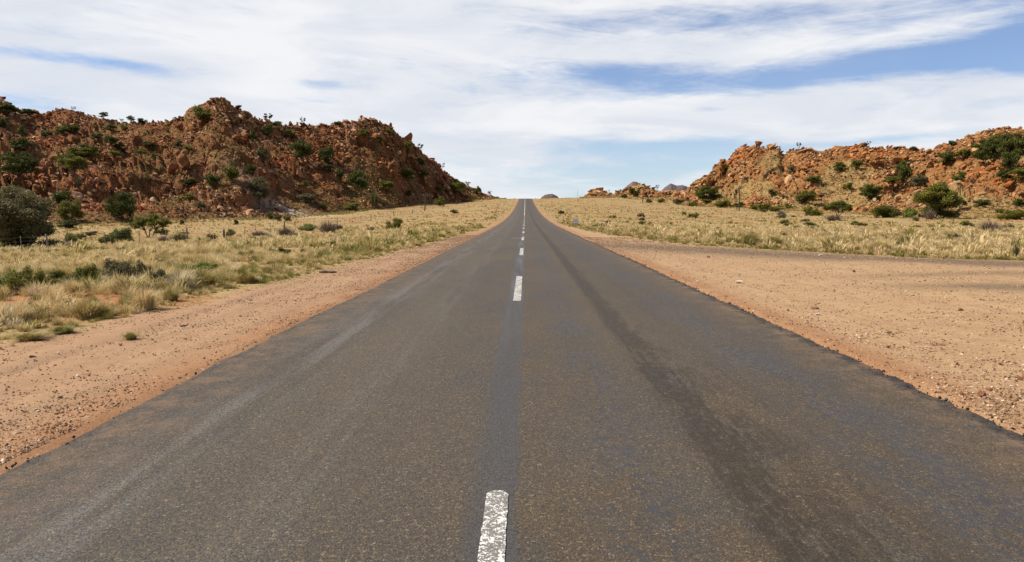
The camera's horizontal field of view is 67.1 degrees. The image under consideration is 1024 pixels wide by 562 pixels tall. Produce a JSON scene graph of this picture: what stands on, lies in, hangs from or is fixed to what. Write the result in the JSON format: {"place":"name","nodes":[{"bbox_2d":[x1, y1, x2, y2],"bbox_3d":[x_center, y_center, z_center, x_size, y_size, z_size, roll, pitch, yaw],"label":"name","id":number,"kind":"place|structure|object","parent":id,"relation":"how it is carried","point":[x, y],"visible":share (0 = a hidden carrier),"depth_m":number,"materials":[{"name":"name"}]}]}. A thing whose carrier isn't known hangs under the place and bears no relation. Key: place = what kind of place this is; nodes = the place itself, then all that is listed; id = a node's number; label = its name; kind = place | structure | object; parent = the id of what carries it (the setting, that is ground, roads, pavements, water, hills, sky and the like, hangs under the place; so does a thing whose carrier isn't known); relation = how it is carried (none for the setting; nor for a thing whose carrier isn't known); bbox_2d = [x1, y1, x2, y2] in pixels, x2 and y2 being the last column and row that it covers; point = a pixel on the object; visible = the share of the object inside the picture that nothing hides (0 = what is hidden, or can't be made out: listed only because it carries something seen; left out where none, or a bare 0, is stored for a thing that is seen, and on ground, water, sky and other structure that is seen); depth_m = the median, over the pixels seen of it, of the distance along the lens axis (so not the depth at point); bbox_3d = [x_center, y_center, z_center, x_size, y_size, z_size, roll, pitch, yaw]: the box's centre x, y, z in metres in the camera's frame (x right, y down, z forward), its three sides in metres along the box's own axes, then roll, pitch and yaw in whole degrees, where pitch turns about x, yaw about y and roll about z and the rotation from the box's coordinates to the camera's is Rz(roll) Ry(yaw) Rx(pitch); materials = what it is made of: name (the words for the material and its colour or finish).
{"place":"outdoors","nodes":[
{"label":"outdoors","id":0,"kind":"place"},
{"bbox_2d":[0,233,464,348],"bbox_3d":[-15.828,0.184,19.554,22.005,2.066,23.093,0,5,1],"label":"grass","id":1,"kind":"structure","parent":0,"point":[189,257],"depth_m":18.86,"materials":[{"name":"beige plant"}]},
{"bbox_2d":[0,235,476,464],"bbox_3d":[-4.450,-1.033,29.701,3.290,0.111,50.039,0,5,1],"label":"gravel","id":2,"kind":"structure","parent":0,"point":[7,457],"depth_m":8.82,"materials":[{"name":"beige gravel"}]},
{"bbox_2d":[0,98,505,225],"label":"rocky hill","id":3,"kind":"structure","parent":0,"point":[157,193],"depth_m":230.44,"materials":[{"name":"brown stone"}]},
{"bbox_2d":[0,103,17,112],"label":"bush","id":4,"kind":"object","parent":3,"relation":"on","point":[5,107],"visible":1,"depth_m":250.68,"materials":[{"name":"green plant"}]},
{"bbox_2d":[0,149,40,178],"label":"bush","id":5,"kind":"object","parent":3,"relation":"on","point":[15,163],"visible":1,"depth_m":190.75,"materials":[{"name":"green plant"}]},
{"bbox_2d":[8,137,34,152],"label":"bush","id":6,"kind":"object","parent":3,"relation":"on","point":[20,144],"visible":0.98,"depth_m":218.82,"materials":[{"name":"green plant"}]},
{"bbox_2d":[50,190,73,204],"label":"bush","id":7,"kind":"object","parent":3,"relation":"on","point":[58,197],"visible":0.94,"depth_m":162.76,"materials":[{"name":"green plant"}]},
{"bbox_2d":[55,199,84,219],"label":"bush","id":8,"kind":"object","parent":3,"relation":"on","point":[67,208],"visible":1,"depth_m":146.50,"materials":[{"name":"green plant"}]},
{"bbox_2d":[54,152,92,173],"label":"bush","id":9,"kind":"object","parent":3,"relation":"on","point":[76,163],"visible":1,"depth_m":186.09,"materials":[{"name":"green plant"}]},
{"bbox_2d":[65,142,103,159],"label":"bush","id":10,"kind":"object","parent":3,"relation":"on","point":[88,151],"visible":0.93,"depth_m":210.19,"materials":[{"name":"green plant"}]},
{"bbox_2d":[102,191,138,218],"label":"bush","id":11,"kind":"object","parent":3,"relation":"on","point":[124,203],"visible":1,"depth_m":154.18,"materials":[{"name":"green plant"}]},
{"bbox_2d":[167,149,189,174],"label":"boulder","id":12,"kind":"object","parent":3,"relation":"on","point":[182,161],"visible":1,"depth_m":214.93,"materials":[{"name":"stone"}]},
{"bbox_2d":[192,106,212,119],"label":"bush","id":13,"kind":"object","parent":3,"relation":"on","point":[199,112],"visible":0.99,"depth_m":250.59,"materials":[{"name":"green plant"}]},
{"bbox_2d":[203,173,221,185],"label":"bush","id":14,"kind":"object","parent":3,"relation":"on","point":[211,178],"visible":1,"depth_m":204.58,"materials":[{"name":"green plant"}]},
{"bbox_2d":[221,165,239,180],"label":"bush","id":15,"kind":"object","parent":3,"relation":"on","point":[233,172],"visible":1,"depth_m":207.51,"materials":[{"name":"green plant"}]},
{"bbox_2d":[232,129,251,143],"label":"boulder","id":16,"kind":"object","parent":3,"relation":"on","point":[244,135],"visible":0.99,"depth_m":238.38,"materials":[{"name":"stone"}]},
{"bbox_2d":[0,97,495,222],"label":"boulders","id":17,"kind":"object","parent":3,"relation":"on","point":[250,211],"visible":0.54,"depth_m":249.25,"materials":[{"name":"brown stone"}]},
{"bbox_2d":[0,96,498,224],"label":"rubble","id":18,"kind":"object","parent":3,"relation":"on","point":[91,205],"visible":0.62,"depth_m":248.74,"materials":[{"name":"brown stone"}]},
{"bbox_2d":[247,177,269,197],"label":"bush","id":19,"kind":"object","parent":3,"relation":"on","point":[256,184],"visible":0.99,"depth_m":209.44,"materials":[{"name":"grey plant"}]},
{"bbox_2d":[253,146,270,160],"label":"bush","id":20,"kind":"object","parent":3,"relation":"on","point":[262,151],"visible":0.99,"depth_m":226.38,"materials":[{"name":"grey plant"}]},
{"bbox_2d":[261,123,273,137],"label":"bush","id":21,"kind":"object","parent":3,"relation":"on","point":[266,129],"visible":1,"depth_m":274.11,"materials":[{"name":"green plant"}]},
{"bbox_2d":[287,140,313,159],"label":"bush","id":22,"kind":"object","parent":3,"relation":"on","point":[303,147],"visible":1,"depth_m":257.94,"materials":[{"name":"green plant"}]},
{"bbox_2d":[298,193,315,202],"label":"bush","id":23,"kind":"object","parent":3,"relation":"on","point":[308,197],"visible":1,"depth_m":225.04,"materials":[{"name":"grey plant"}]},
{"bbox_2d":[317,146,334,163],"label":"bush","id":24,"kind":"object","parent":3,"relation":"on","point":[325,153],"visible":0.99,"depth_m":274.57,"materials":[{"name":"green plant"}]},
{"bbox_2d":[348,170,367,190],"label":"bush","id":25,"kind":"object","parent":3,"relation":"on","point":[356,177],"visible":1,"depth_m":262.18,"materials":[{"name":"green plant"}]},
{"bbox_2d":[366,188,382,205],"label":"dry shrub","id":26,"kind":"object","parent":3,"relation":"on","point":[374,200],"visible":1,"depth_m":252.74,"materials":[{"name":"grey plant"}]},
{"bbox_2d":[379,180,393,189],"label":"bush","id":27,"kind":"object","parent":3,"relation":"on","point":[389,184],"visible":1,"depth_m":278.12,"materials":[{"name":"green plant"}]},
{"bbox_2d":[387,161,397,179],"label":"boulder","id":28,"kind":"object","parent":3,"relation":"on","point":[392,169],"visible":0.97,"depth_m":290.76,"materials":[{"name":"stone"}]},
{"bbox_2d":[401,168,416,179],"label":"bush","id":29,"kind":"object","parent":3,"relation":"on","point":[407,172],"visible":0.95,"depth_m":305.76,"materials":[{"name":"green plant"}]},
{"bbox_2d":[448,181,466,194],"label":"bush","id":30,"kind":"object","parent":3,"relation":"on","point":[455,188],"visible":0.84,"depth_m":355.52,"materials":[{"name":"green plant"}]},
{"bbox_2d":[0,199,1023,561],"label":"road","id":31,"kind":"structure","parent":0,"point":[584,401],"depth_m":5.22,"materials":[{"name":"grey asphalt"}]},
{"bbox_2d":[477,490,508,561],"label":"line dash","id":32,"kind":"object","parent":31,"relation":"on","point":[492,545],"visible":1,"depth_m":3.84,"materials":[{"name":"paint"}]},
{"bbox_2d":[5,243,1023,474],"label":"asphalt crumbs","id":33,"kind":"object","parent":31,"relation":"on","point":[74,436],"visible":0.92,"depth_m":7.14,"materials":[{"name":"asphalt"}]},
{"bbox_2d":[513,276,521,300],"bbox_3d":[0.135,0.114,16.301,0.150,0.005,5.270,0,5,1],"label":"line dash","id":34,"kind":"object","parent":31,"relation":"on","point":[517,290],"visible":1,"depth_m":15.65,"materials":[{"name":"paint"}]},
{"bbox_2d":[0,197,1023,474],"bbox_3d":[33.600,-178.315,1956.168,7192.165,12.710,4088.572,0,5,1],"label":"ground","id":35,"kind":"structure","parent":0,"point":[146,353],"depth_m":12.57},
{"bbox_2d":[0,269,17,289],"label":"bush","id":36,"kind":"object","parent":35,"relation":"on","point":[6,275],"visible":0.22,"depth_m":15.77,"materials":[{"name":"green plant"}]},
{"bbox_2d":[9,304,41,320],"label":"grass tuft","id":37,"kind":"object","parent":35,"relation":"on","point":[21,312],"visible":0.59,"depth_m":11.43,"materials":[{"name":"plant"}]},
{"bbox_2d":[2,265,49,290],"bbox_3d":[-9.877,-0.013,15.689,0.813,0.659,0.691,0,5,1],"label":"bush","id":38,"kind":"object","parent":35,"relation":"on","point":[13,278],"visible":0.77,"depth_m":15.63,"materials":[{"name":"green plant"}]},
{"bbox_2d":[0,183,60,246],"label":"bush","id":39,"kind":"object","parent":35,"relation":"on","point":[18,209],"visible":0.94,"depth_m":57.46,"materials":[{"name":"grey plant"}]},
{"bbox_2d":[0,220,63,247],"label":"bush","id":40,"kind":"object","parent":35,"relation":"on","point":[28,241],"visible":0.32,"depth_m":59.12,"materials":[{"name":"green plant"}]},
{"bbox_2d":[9,330,65,340],"bbox_3d":[-6.145,0.697,9.980,0.875,0.118,0.940,-2,6,-25],"label":"grass tuft","id":41,"kind":"object","parent":35,"relation":"on","point":[35,336],"visible":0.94,"depth_m":9.93,"materials":[{"name":"plant"}]},
{"bbox_2d":[45,269,73,286],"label":"bush","id":42,"kind":"object","parent":35,"relation":"on","point":[57,276],"visible":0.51,"depth_m":16.93,"materials":[{"name":"green plant"}]},
{"bbox_2d":[33,324,88,333],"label":"grass tuft","id":43,"kind":"object","parent":35,"relation":"on","point":[62,329],"visible":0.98,"depth_m":10.42,"materials":[{"name":"plant"}]},
{"bbox_2d":[55,220,80,228],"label":"bush","id":44,"kind":"object","parent":35,"relation":"on","point":[67,224],"visible":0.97,"depth_m":117.28,"materials":[{"name":"green plant"}]},
{"bbox_2d":[59,276,89,295],"bbox_3d":[-8.485,0.100,14.936,0.761,0.407,0.807,3,6,31],"label":"grass tuft","id":45,"kind":"object","parent":35,"relation":"on","point":[70,288],"visible":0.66,"depth_m":14.89,"materials":[{"name":"plant"}]},
{"bbox_2d":[42,296,121,319],"bbox_3d":[-6.612,0.390,11.905,1.183,0.404,1.116,3,6,32],"label":"grass tuft","id":46,"kind":"object","parent":35,"relation":"on","point":[86,310],"visible":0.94,"depth_m":11.85,"materials":[{"name":"plant"}]},
{"bbox_2d":[70,263,100,280],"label":"bush","id":47,"kind":"object","parent":35,"relation":"on","point":[84,270],"visible":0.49,"depth_m":16.62,"materials":[{"name":"green plant"}]},
{"bbox_2d":[98,234,114,244],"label":"bush","id":48,"kind":"object","parent":35,"relation":"on","point":[102,240],"visible":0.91,"depth_m":66.86,"materials":[{"name":"green plant"}]},
{"bbox_2d":[96,258,130,279],"bbox_3d":[-9.250,-0.248,17.975,0.847,0.670,1.007,-1,5,-12],"label":"bush","id":49,"kind":"object","parent":35,"relation":"on","point":[110,266],"visible":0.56,"depth_m":17.78,"materials":[{"name":"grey plant"}]},
{"bbox_2d":[109,226,134,242],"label":"bush","id":50,"kind":"object","parent":35,"relation":"on","point":[125,233],"visible":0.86,"depth_m":69.65,"materials":[{"name":"green plant"}]},
{"bbox_2d":[122,259,153,277],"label":"bush","id":51,"kind":"object","parent":35,"relation":"on","point":[127,270],"visible":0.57,"depth_m":17.61,"materials":[{"name":"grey plant"}]},
{"bbox_2d":[117,284,181,310],"bbox_3d":[-6.164,0.229,12.874,1.017,0.538,1.102,3,6,27],"label":"grass tuft","id":52,"kind":"object","parent":35,"relation":"on","point":[144,299],"visible":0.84,"depth_m":12.84,"materials":[{"name":"plant"}]},
{"bbox_2d":[126,213,172,236],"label":"acacia tree","id":53,"kind":"object","parent":35,"relation":"on","point":[151,220],"visible":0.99,"depth_m":88.39,"materials":[{"name":"green plant"}]},
{"bbox_2d":[147,268,172,282],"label":"bush","id":54,"kind":"object","parent":35,"relation":"on","point":[161,271],"visible":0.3,"depth_m":16.56,"materials":[{"name":"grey plant"}]},
{"bbox_2d":[156,286,180,301],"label":"grass tuft","id":55,"kind":"object","parent":35,"relation":"on","point":[169,295],"visible":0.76,"depth_m":14.13,"materials":[{"name":"plant"}]},
{"bbox_2d":[169,231,191,240],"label":"dry shrub","id":56,"kind":"object","parent":35,"relation":"on","point":[179,236],"visible":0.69,"depth_m":70.66,"materials":[{"name":"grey plant"}]},
{"bbox_2d":[159,267,204,288],"bbox_3d":[-6.817,-0.069,15.861,1.274,0.598,1.380,0,5,3],"label":"grass tuft","id":57,"kind":"object","parent":35,"relation":"on","point":[185,277],"visible":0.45,"depth_m":15.88,"materials":[{"name":"plant"}]},
{"bbox_2d":[179,261,217,270],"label":"bush","id":58,"kind":"object","parent":35,"relation":"on","point":[198,265],"visible":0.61,"depth_m":20.62,"materials":[{"name":"green plant"}]},
{"bbox_2d":[191,267,226,286],"bbox_3d":[-6.566,-0.100,16.636,1.669,0.520,1.322,0,5,-5],"label":"grass tuft","id":59,"kind":"object","parent":35,"relation":"on","point":[210,279],"visible":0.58,"depth_m":16.57,"materials":[{"name":"plant"}]},
{"bbox_2d":[0,201,445,251],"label":"wire fence","id":60,"kind":"object","parent":35,"relation":"on","point":[165,230],"visible":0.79,"depth_m":75.58,"materials":[{"name":"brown metal"}]},
{"bbox_2d":[0,222,486,267],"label":"grass","id":61,"kind":"structure","parent":35,"relation":"on","point":[388,240],"depth_m":46.13,"materials":[{"name":"beige plant"}]},
{"bbox_2d":[237,270,259,283],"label":"grass tuft","id":62,"kind":"object","parent":35,"relation":"on","point":[246,277],"visible":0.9,"depth_m":17.58,"materials":[{"name":"plant"}]},
{"bbox_2d":[49,198,515,237],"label":"grass","id":63,"kind":"structure","parent":35,"relation":"on","point":[430,222],"depth_m":133.35,"materials":[{"name":"plant"}]},
{"bbox_2d":[309,218,345,232],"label":"dry shrub","id":64,"kind":"object","parent":35,"relation":"on","point":[330,227],"visible":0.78,"depth_m":94.58,"materials":[{"name":"plant"}]},
{"bbox_2d":[385,217,402,229],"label":"bush","id":65,"kind":"object","parent":35,"relation":"on","point":[397,222],"visible":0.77,"depth_m":74.66,"materials":[{"name":"green plant"}]},
{"bbox_2d":[738,232,766,244],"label":"grass tuft","id":66,"kind":"object","parent":35,"relation":"on","point":[748,238],"visible":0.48,"depth_m":39.50,"materials":[{"name":"plant"}]},
{"bbox_2d":[756,203,784,210],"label":"bush","id":67,"kind":"object","parent":35,"relation":"on","point":[767,207],"visible":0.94,"depth_m":208.34,"materials":[{"name":"green plant"}]},
{"bbox_2d":[761,235,788,245],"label":"grass tuft","id":68,"kind":"object","parent":35,"relation":"on","point":[777,240],"visible":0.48,"depth_m":38.55,"materials":[{"name":"plant"}]},
{"bbox_2d":[535,197,1023,227],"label":"grass","id":69,"kind":"structure","parent":35,"relation":"on","point":[795,221],"depth_m":137.23,"materials":[{"name":"beige plant"}]},
{"bbox_2d":[802,205,820,215],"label":"bush","id":70,"kind":"object","parent":35,"relation":"on","point":[808,210],"visible":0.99,"depth_m":159.96,"materials":[{"name":"green plant"}]},
{"bbox_2d":[822,201,853,215],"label":"acacia tree","id":71,"kind":"object","parent":35,"relation":"on","point":[841,205],"visible":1,"depth_m":151.16,"materials":[{"name":"green plant"}]},
{"bbox_2d":[862,238,897,251],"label":"grass tuft","id":72,"kind":"object","parent":35,"relation":"on","point":[879,243],"visible":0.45,"depth_m":32.31,"materials":[{"name":"plant"}]},
{"bbox_2d":[867,205,903,217],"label":"bush","id":73,"kind":"object","parent":35,"relation":"on","point":[885,211],"visible":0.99,"depth_m":139.05,"materials":[{"name":"green plant"}]},
{"bbox_2d":[903,207,917,217],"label":"bush","id":74,"kind":"object","parent":35,"relation":"on","point":[909,212],"visible":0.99,"depth_m":137.27,"materials":[{"name":"green plant"}]},
{"bbox_2d":[911,181,959,218],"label":"acacia tree","id":75,"kind":"object","parent":35,"relation":"on","point":[941,189],"visible":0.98,"depth_m":131.85,"materials":[{"name":"green plant"}]},
{"bbox_2d":[918,195,963,217],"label":"bush","id":76,"kind":"object","parent":35,"relation":"on","point":[941,212],"visible":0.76,"depth_m":132.91,"materials":[{"name":"green plant"}]},
{"bbox_2d":[974,246,1002,254],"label":"grass tuft","id":77,"kind":"object","parent":35,"relation":"on","point":[987,249],"visible":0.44,"depth_m":30.32,"materials":[{"name":"plant"}]},
{"bbox_2d":[974,217,1016,230],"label":"dry shrub","id":78,"kind":"object","parent":35,"relation":"on","point":[984,226],"visible":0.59,"depth_m":63.45,"materials":[{"name":"plant"}]},
{"bbox_2d":[995,209,1023,219],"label":"bush","id":79,"kind":"object","parent":35,"relation":"on","point":[1012,214],"visible":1,"depth_m":124.62,"materials":[{"name":"green plant"}]},
{"bbox_2d":[0,0,1023,198],"label":"sky","id":80,"kind":"structure","parent":0,"point":[517,99],"materials":[{"name":"white"}]},
{"bbox_2d":[591,185,682,198],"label":"rocky knoll","id":81,"kind":"structure","parent":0,"point":[641,193],"depth_m":394.77,"materials":[{"name":"stone"}]},
{"bbox_2d":[579,185,680,201],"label":"hill grass","id":82,"kind":"structure","parent":81,"relation":"on","point":[647,198],"depth_m":385.44,"materials":[{"name":"plant"}]},
{"bbox_2d":[583,183,686,198],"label":"boulders","id":83,"kind":"object","parent":81,"relation":"on","point":[651,192],"visible":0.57,"depth_m":407.98,"materials":[{"name":"stone"}]},
{"bbox_2d":[661,183,687,190],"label":"distant mountain","id":84,"kind":"structure","parent":0,"point":[671,187],"depth_m":3056.11,"materials":[{"name":"stone"}]},
{"bbox_2d":[556,218,1023,260],"bbox_3d":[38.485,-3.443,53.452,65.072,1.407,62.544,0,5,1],"label":"grass","id":85,"kind":"structure","parent":0,"point":[971,239],"depth_m":48.78,"materials":[{"name":"beige plant"}]},
{"bbox_2d":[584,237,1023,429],"bbox_3d":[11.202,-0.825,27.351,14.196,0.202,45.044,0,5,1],"label":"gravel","id":86,"kind":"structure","parent":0,"point":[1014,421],"depth_m":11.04,"materials":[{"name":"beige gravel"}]},
{"bbox_2d":[682,128,1023,218],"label":"rocky hill","id":87,"kind":"structure","parent":0,"point":[896,190],"depth_m":241.83,"materials":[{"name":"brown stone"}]},
{"bbox_2d":[694,185,721,199],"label":"bush","id":88,"kind":"object","parent":87,"relation":"on","point":[702,191],"visible":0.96,"depth_m":281.78,"materials":[{"name":"green plant"}]},
{"bbox_2d":[794,190,818,202],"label":"bush","id":89,"kind":"object","parent":87,"relation":"on","point":[809,196],"visible":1,"depth_m":224.48,"materials":[{"name":"green plant"}]},
{"bbox_2d":[682,126,1023,213],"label":"boulders","id":90,"kind":"object","parent":87,"relation":"on","point":[1008,185],"visible":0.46,"depth_m":250.36,"materials":[{"name":"brown stone"}]},
{"bbox_2d":[683,126,1023,215],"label":"rubble","id":91,"kind":"object","parent":87,"relation":"on","point":[830,151],"visible":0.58,"depth_m":251.26,"materials":[{"name":"brown stone"}]},
{"bbox_2d":[858,183,884,199],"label":"bush","id":92,"kind":"object","parent":87,"relation":"on","point":[871,190],"visible":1,"depth_m":214.40,"materials":[{"name":"green plant"}]},
{"bbox_2d":[885,176,901,184],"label":"bush","id":93,"kind":"object","parent":87,"relation":"on","point":[894,179],"visible":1,"depth_m":224.16,"materials":[{"name":"green plant"}]},
{"bbox_2d":[889,153,908,162],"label":"boulder","id":94,"kind":"object","parent":87,"relation":"on","point":[903,156],"visible":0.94,"depth_m":251.03,"materials":[{"name":"stone"}]},
{"bbox_2d":[895,160,913,184],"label":"bush","id":95,"kind":"object","parent":87,"relation":"on","point":[904,169],"visible":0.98,"depth_m":223.02,"materials":[{"name":"green plant"}]},
{"bbox_2d":[907,174,928,188],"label":"bush","id":96,"kind":"object","parent":87,"relation":"on","point":[922,180],"visible":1,"depth_m":201.19,"materials":[{"name":"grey plant"}]},
{"bbox_2d":[938,151,956,164],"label":"bush","id":97,"kind":"object","parent":87,"relation":"on","point":[947,157],"visible":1,"depth_m":235.03,"materials":[{"name":"green plant"}]},
{"bbox_2d":[951,171,966,181],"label":"bush","id":98,"kind":"object","parent":87,"relation":"on","point":[961,176],"visible":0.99,"depth_m":188.73,"materials":[{"name":"green plant"}]},
{"bbox_2d":[952,149,971,156],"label":"bush","id":99,"kind":"object","parent":87,"relation":"on","point":[964,152],"visible":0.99,"depth_m":232.32,"materials":[{"name":"green plant"}]},
{"bbox_2d":[972,199,991,206],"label":"bush","id":100,"kind":"object","parent":87,"relation":"on","point":[981,202],"visible":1,"depth_m":165.43,"materials":[{"name":"green plant"}]},
{"bbox_2d":[969,137,998,163],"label":"bush","id":101,"kind":"object","parent":87,"relation":"on","point":[984,148],"visible":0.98,"depth_m":204.09,"materials":[{"name":"green plant"}]},
{"bbox_2d":[995,168,1012,179],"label":"bush","id":102,"kind":"object","parent":87,"relation":"on","point":[1003,174],"visible":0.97,"depth_m":193.04,"materials":[{"name":"green plant"}]},
{"bbox_2d":[996,130,1023,162],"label":"bush","id":103,"kind":"object","parent":87,"relation":"on","point":[1015,145],"visible":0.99,"depth_m":197.69,"materials":[{"name":"green plant"}]},
{"bbox_2d":[1000,151,1020,170],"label":"bush","id":104,"kind":"object","parent":87,"relation":"on","point":[1011,159],"visible":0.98,"depth_m":195.33,"materials":[{"name":"green plant"}]},
{"bbox_2d":[1007,167,1023,179],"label":"bush","id":105,"kind":"object","parent":87,"relation":"on","point":[1019,171],"visible":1,"depth_m":189.59,"materials":[{"name":"green plant"}]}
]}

